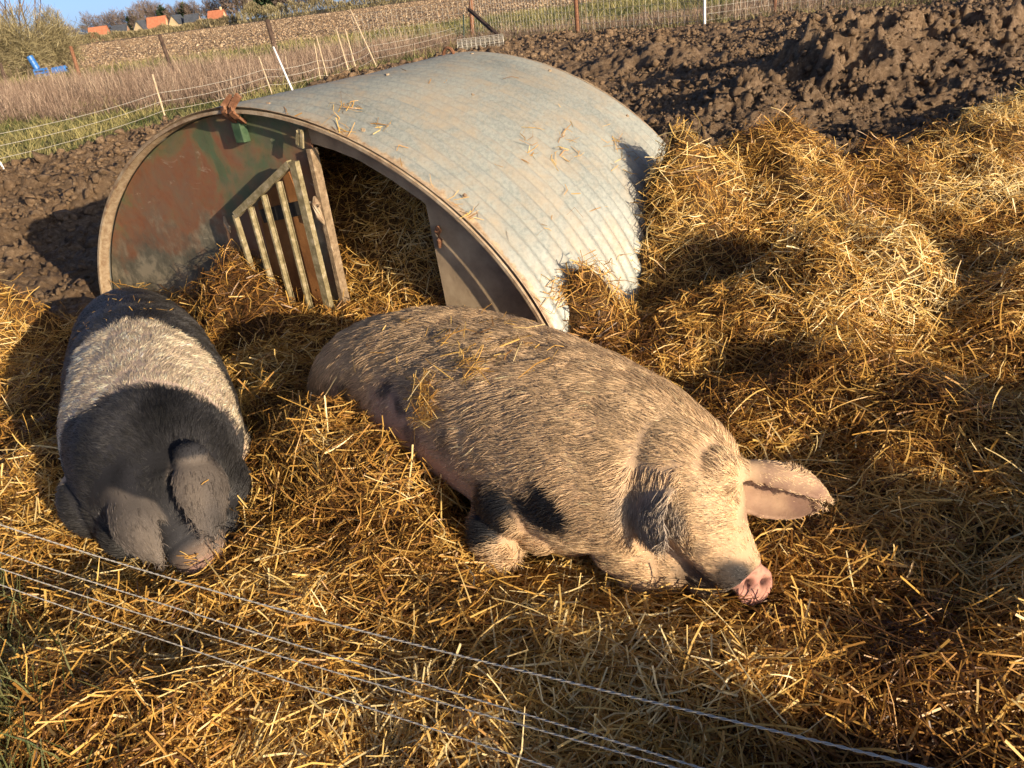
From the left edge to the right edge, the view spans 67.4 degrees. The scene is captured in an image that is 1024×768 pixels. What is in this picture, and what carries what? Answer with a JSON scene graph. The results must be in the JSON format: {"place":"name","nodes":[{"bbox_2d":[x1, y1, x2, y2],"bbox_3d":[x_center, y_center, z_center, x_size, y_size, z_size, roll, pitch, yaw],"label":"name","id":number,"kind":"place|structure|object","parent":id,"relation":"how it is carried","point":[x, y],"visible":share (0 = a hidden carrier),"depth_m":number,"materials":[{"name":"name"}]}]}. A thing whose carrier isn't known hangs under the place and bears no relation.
{"place":"outdoors","nodes":[
{"label":"outdoors","id":0,"kind":"place"},
{"bbox_2d":[0,0,389,39],"label":"sky","id":1,"kind":"structure","parent":0,"point":[70,9],"materials":[{"name":"blue"}]},
{"bbox_2d":[5,0,604,79],"bbox_3d":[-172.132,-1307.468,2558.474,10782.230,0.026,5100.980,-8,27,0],"label":"land","id":2,"kind":"structure","parent":0,"point":[292,15],"depth_m":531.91,"materials":[{"name":"brown soil"}]},
{"bbox_2d":[0,9,30,79],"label":"hedgerow bush","id":3,"kind":"object","parent":2,"relation":"on","point":[5,55],"visible":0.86,"depth_m":44.70,"materials":[{"name":"green plant"}]},
{"bbox_2d":[0,0,40,75],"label":"bare tree","id":4,"kind":"object","parent":2,"relation":"on","point":[19,11],"visible":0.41,"depth_m":46.38,"materials":[{"name":"brown plant"}]},
{"bbox_2d":[0,3,64,77],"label":"hedgerow bush","id":5,"kind":"object","parent":2,"relation":"on","point":[24,43],"visible":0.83,"depth_m":45.73,"materials":[{"name":"green plant"}]},
{"bbox_2d":[29,0,88,70],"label":"hedgerow bush","id":6,"kind":"object","parent":2,"relation":"on","point":[61,28],"visible":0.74,"depth_m":47.61,"materials":[{"name":"green plant"}]},
{"bbox_2d":[43,31,111,45],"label":"hedge","id":7,"kind":"object","parent":2,"relation":"on","point":[88,38],"visible":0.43,"depth_m":376.81,"materials":[{"name":"plant"}]},
{"bbox_2d":[78,12,99,33],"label":"bare tree","id":8,"kind":"object","parent":2,"relation":"on","point":[86,23],"visible":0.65,"depth_m":459.79,"materials":[{"name":"brown plant"}]},
{"bbox_2d":[91,14,106,26],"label":"bare tree","id":9,"kind":"object","parent":2,"relation":"on","point":[95,23],"visible":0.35,"depth_m":458.16,"materials":[{"name":"brown plant"}]},
{"bbox_2d":[88,25,111,42],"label":"house","id":10,"kind":"structure","parent":2,"relation":"on","point":[102,29],"depth_m":414.56,"materials":[{"name":"brick"}]},
{"bbox_2d":[97,10,117,38],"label":"bare tree","id":11,"kind":"object","parent":2,"relation":"on","point":[104,16],"visible":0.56,"depth_m":454.97,"materials":[{"name":"brown plant"}]},
{"bbox_2d":[106,7,124,26],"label":"bare tree","id":12,"kind":"object","parent":2,"relation":"on","point":[115,16],"visible":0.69,"depth_m":451.85,"materials":[{"name":"brown plant"}]},
{"bbox_2d":[112,24,131,39],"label":"house","id":13,"kind":"structure","parent":2,"relation":"on","point":[124,27],"depth_m":419.10,"materials":[{"name":"brick"}]},
{"bbox_2d":[117,7,132,24],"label":"bare tree","id":14,"kind":"object","parent":2,"relation":"on","point":[124,18],"visible":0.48,"depth_m":448.98,"materials":[{"name":"brown plant"}]},
{"bbox_2d":[126,11,135,29],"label":"conifer","id":15,"kind":"object","parent":2,"relation":"on","point":[129,20],"visible":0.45,"depth_m":448.18,"materials":[{"name":"green plant"}]},
{"bbox_2d":[127,1,148,26],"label":"bare tree","id":16,"kind":"object","parent":2,"relation":"on","point":[141,15],"visible":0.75,"depth_m":444.15,"materials":[{"name":"brown plant"}]},
{"bbox_2d":[133,20,147,36],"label":"house","id":17,"kind":"structure","parent":2,"relation":"on","point":[140,24],"depth_m":416.95,"materials":[{"name":"stone"}]},
{"bbox_2d":[131,0,155,19],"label":"bare tree","id":18,"kind":"object","parent":2,"relation":"on","point":[142,4],"visible":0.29,"depth_m":474.80,"materials":[{"name":"brown plant"}]},
{"bbox_2d":[143,0,163,16],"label":"bare tree","id":19,"kind":"object","parent":2,"relation":"on","point":[151,12],"visible":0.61,"depth_m":472.25,"materials":[{"name":"brown plant"}]},
{"bbox_2d":[146,15,168,34],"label":"house","id":20,"kind":"structure","parent":2,"relation":"on","point":[152,22],"depth_m":419.27,"materials":[{"name":"orange tile"}]},
{"bbox_2d":[107,18,211,40],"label":"hedge","id":21,"kind":"object","parent":2,"relation":"on","point":[187,26],"visible":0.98,"depth_m":379.46,"materials":[{"name":"plant"}]},
{"bbox_2d":[156,5,169,20],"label":"conifer","id":22,"kind":"object","parent":2,"relation":"on","point":[159,12],"visible":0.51,"depth_m":470.94,"materials":[{"name":"green plant"}]},
{"bbox_2d":[161,3,178,19],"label":"bare tree","id":23,"kind":"object","parent":2,"relation":"on","point":[169,13],"visible":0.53,"depth_m":468.67,"materials":[{"name":"brown plant"}]},
{"bbox_2d":[168,14,183,30],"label":"house","id":24,"kind":"structure","parent":2,"relation":"on","point":[176,20],"depth_m":422.17,"materials":[{"name":"stone"}]},
{"bbox_2d":[172,0,183,13],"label":"bare tree","id":25,"kind":"object","parent":2,"relation":"on","point":[176,8],"visible":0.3,"depth_m":464.12,"materials":[{"name":"brown plant"}]},
{"bbox_2d":[177,2,191,17],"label":"conifer","id":26,"kind":"object","parent":2,"relation":"on","point":[181,12],"visible":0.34,"depth_m":463.47,"materials":[{"name":"green plant"}]},
{"bbox_2d":[182,0,197,14],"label":"bare tree","id":27,"kind":"object","parent":2,"relation":"on","point":[187,9],"visible":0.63,"depth_m":460.04,"materials":[{"name":"brown plant"}]},
{"bbox_2d":[184,13,201,27],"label":"house","id":28,"kind":"structure","parent":2,"relation":"on","point":[191,18],"depth_m":421.33,"materials":[{"name":"brick"}]},
{"bbox_2d":[189,0,210,24],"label":"bare tree","id":29,"kind":"object","parent":2,"relation":"on","point":[201,12],"visible":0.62,"depth_m":459.16,"materials":[{"name":"brown plant"}]},
{"bbox_2d":[202,0,217,16],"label":"bare tree","id":30,"kind":"object","parent":2,"relation":"on","point":[207,5],"visible":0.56,"depth_m":455.68,"materials":[{"name":"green plant"}]},
{"bbox_2d":[207,7,228,26],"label":"house","id":31,"kind":"structure","parent":2,"relation":"on","point":[216,14],"depth_m":387.77,"materials":[{"name":"orange tile"}]},
{"bbox_2d":[211,0,227,10],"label":"bare tree","id":32,"kind":"object","parent":2,"relation":"on","point":[214,4],"visible":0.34,"depth_m":453.28,"materials":[{"name":"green plant"}]},
{"bbox_2d":[209,14,238,26],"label":"hedge","id":33,"kind":"object","parent":2,"relation":"on","point":[219,20],"visible":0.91,"depth_m":370.51,"materials":[{"name":"plant"}]},
{"bbox_2d":[215,1,241,22],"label":"bare tree","id":34,"kind":"object","parent":2,"relation":"on","point":[229,13],"visible":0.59,"depth_m":450.08,"materials":[{"name":"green plant"}]},
{"bbox_2d":[216,0,251,21],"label":"bare tree","id":35,"kind":"object","parent":2,"relation":"on","point":[233,1],"visible":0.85,"depth_m":446.70,"materials":[{"name":"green plant"}]},
{"bbox_2d":[221,0,252,21],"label":"bare tree","id":36,"kind":"object","parent":2,"relation":"on","point":[243,1],"visible":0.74,"depth_m":446.14,"materials":[{"name":"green plant"}]},
{"bbox_2d":[241,0,258,19],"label":"conifer","id":37,"kind":"object","parent":2,"relation":"on","point":[252,8],"visible":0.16,"depth_m":475.81,"materials":[{"name":"green plant"}]},
{"bbox_2d":[235,0,267,23],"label":"hedge","id":38,"kind":"object","parent":2,"relation":"on","point":[239,16],"visible":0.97,"depth_m":358.47,"materials":[{"name":"plant"}]},
{"bbox_2d":[251,0,265,18],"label":"conifer","id":39,"kind":"object","parent":2,"relation":"on","point":[257,1],"visible":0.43,"depth_m":471.78,"materials":[{"name":"green plant"}]},
{"bbox_2d":[259,0,274,17],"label":"conifer","id":40,"kind":"object","parent":2,"relation":"on","point":[262,2],"visible":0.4,"depth_m":468.53,"materials":[{"name":"green plant"}]},
{"bbox_2d":[265,0,282,17],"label":"conifer","id":41,"kind":"object","parent":2,"relation":"on","point":[271,3],"visible":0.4,"depth_m":466.99,"materials":[{"name":"green plant"}]},
{"bbox_2d":[264,2,289,19],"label":"hedge","id":42,"kind":"object","parent":2,"relation":"on","point":[278,6],"visible":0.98,"depth_m":349.67,"materials":[{"name":"plant"}]},
{"bbox_2d":[271,0,286,12],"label":"bare tree","id":43,"kind":"object","parent":2,"relation":"on","point":[283,2],"visible":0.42,"depth_m":464.37,"materials":[{"name":"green plant"}]},
{"bbox_2d":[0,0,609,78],"bbox_3d":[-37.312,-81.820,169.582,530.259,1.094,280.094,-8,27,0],"label":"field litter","id":44,"kind":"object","parent":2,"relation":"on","point":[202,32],"visible":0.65,"depth_m":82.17,"materials":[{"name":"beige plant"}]},
{"bbox_2d":[285,0,329,15],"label":"hedge","id":45,"kind":"object","parent":2,"relation":"on","point":[304,7],"visible":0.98,"depth_m":345.29,"materials":[{"name":"plant"}]},
{"bbox_2d":[326,0,415,11],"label":"hedge","id":46,"kind":"object","parent":2,"relation":"on","point":[341,4],"visible":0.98,"depth_m":337.15,"materials":[{"name":"plant"}]},
{"bbox_2d":[0,0,924,162],"bbox_3d":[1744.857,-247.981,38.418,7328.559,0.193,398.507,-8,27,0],"label":"grass ground","id":47,"kind":"structure","parent":0,"point":[183,109],"depth_m":23.42,"materials":[{"name":"plant"}]},
{"bbox_2d":[0,63,7,83],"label":"fence post","id":48,"kind":"object","parent":47,"relation":"on","point":[2,71],"visible":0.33,"depth_m":36.12,"materials":[{"name":"brown wood"}]},
{"bbox_2d":[32,67,49,76],"bbox_3d":[-27.178,-17.975,44.366,0.610,0.480,0.500,-8,27,0],"label":"plastic crate","id":49,"kind":"object","parent":47,"relation":"on","point":[40,69],"visible":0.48,"depth_m":44.14,"materials":[{"name":"blue plastic"}]},
{"bbox_2d":[27,55,39,68],"bbox_3d":[-27.637,-18.567,44.341,0.515,0.831,0.382,-8,27,0],"label":"plastic drum","id":50,"kind":"object","parent":49,"relation":"on","point":[33,63],"visible":0.93,"depth_m":44.23,"materials":[{"name":"plastic"}]},
{"bbox_2d":[51,65,68,73],"bbox_3d":[-26.267,-18.255,44.640,0.849,0.434,0.419,-10,27,-5],"label":"plastic drum","id":51,"kind":"object","parent":47,"relation":"on","point":[63,66],"visible":0.61,"depth_m":44.47,"materials":[{"name":"plastic"}]},
{"bbox_2d":[69,46,82,79],"bbox_3d":[-19.178,-14.013,33.805,0.218,1.586,0.170,-8,27,0],"label":"fence post","id":52,"kind":"object","parent":47,"relation":"on","point":[73,56],"visible":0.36,"depth_m":33.64,"materials":[{"name":"brown wood"}]},
{"bbox_2d":[158,34,173,68],"bbox_3d":[-12.869,-12.197,28.705,0.223,1.604,0.150,-8,27,0],"label":"fence post","id":53,"kind":"object","parent":47,"relation":"on","point":[167,57],"visible":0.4,"depth_m":28.54,"materials":[{"name":"brown wood"}]},
{"bbox_2d":[0,9,464,168],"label":"electric fence","id":54,"kind":"object","parent":47,"relation":"on","point":[282,67],"visible":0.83,"depth_m":16.58,"materials":[{"name":"white plastic"}]},
{"bbox_2d":[265,19,278,54],"bbox_3d":[-9.967,-14.332,32.044,0.271,1.638,0.220,-8,27,0],"label":"fence post","id":55,"kind":"object","parent":47,"relation":"on","point":[270,30],"visible":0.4,"depth_m":31.86,"materials":[{"name":"brown wood"}]},
{"bbox_2d":[0,0,956,125],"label":"dead weeds","id":56,"kind":"object","parent":47,"relation":"on","point":[139,83],"visible":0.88,"depth_m":22.25,"materials":[{"name":"beige plant"}]},
{"bbox_2d":[0,0,977,767],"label":"grass","id":57,"kind":"structure","parent":47,"relation":"on","point":[114,122],"depth_m":17.77,"materials":[{"name":"plant"}]},
{"bbox_2d":[352,0,931,42],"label":"fence","id":58,"kind":"object","parent":47,"relation":"on","point":[471,12],"visible":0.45,"depth_m":24.48,"materials":[{"name":"white metal"}]},
{"bbox_2d":[0,0,1023,319],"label":"ground","id":59,"kind":"structure","parent":0,"point":[638,56],"depth_m":8.43,"materials":[{"name":"brown soil"}]},
{"bbox_2d":[97,46,665,332],"bbox_3d":[-0.776,-1.139,4.823,3.542,1.629,2.114,10,32,30],"label":"pig ark","id":60,"kind":"object","parent":59,"relation":"on","point":[188,193],"visible":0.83,"depth_m":3.96,"materials":[{"name":"grey metal"}]},
{"bbox_2d":[284,68,642,313],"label":"straw wisps","id":61,"kind":"object","parent":60,"relation":"on","point":[470,212],"visible":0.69,"depth_m":3.63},
{"bbox_2d":[457,34,503,49],"bbox_3d":[-0.866,-9.461,21.402,1.290,0.402,0.412,-6,27,4],"label":"wire roll","id":62,"kind":"object","parent":59,"relation":"on","point":[474,41],"visible":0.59,"depth_m":21.30,"materials":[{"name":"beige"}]},
{"bbox_2d":[0,83,1023,767],"bbox_3d":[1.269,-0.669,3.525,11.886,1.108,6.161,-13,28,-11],"label":"straw","id":63,"kind":"object","parent":59,"relation":"on","point":[938,639],"visible":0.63,"depth_m":2.23,"materials":[{"name":"yellow plant"}]},
{"bbox_2d":[54,287,251,575],"bbox_3d":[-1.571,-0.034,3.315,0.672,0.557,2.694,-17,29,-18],"label":"pig","id":64,"kind":"object","parent":63,"relation":"on","point":[152,433],"visible":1,"depth_m":2.52},
{"bbox_2d":[72,288,208,565],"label":"straw wisps","id":65,"kind":"object","parent":64,"relation":"on","point":[190,556],"visible":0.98,"depth_m":2.37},
{"bbox_2d":[0,524,931,767],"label":"wire fence","id":66,"kind":"object","parent":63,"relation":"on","point":[725,719],"visible":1,"depth_m":0.84,"materials":[{"name":"beige"}]},
{"bbox_2d":[306,303,834,608],"bbox_3d":[-0.021,0.107,2.627,0.758,0.592,2.089,-25,32,-31],"label":"pig","id":67,"kind":"object","parent":63,"relation":"on","point":[639,477],"visible":0.84,"depth_m":2.11},
{"bbox_2d":[352,303,613,440],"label":"straw wisps","id":68,"kind":"object","parent":67,"relation":"on","point":[426,398],"visible":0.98,"depth_m":2.42,"materials":[{"name":"yellow plant"}]}
]}

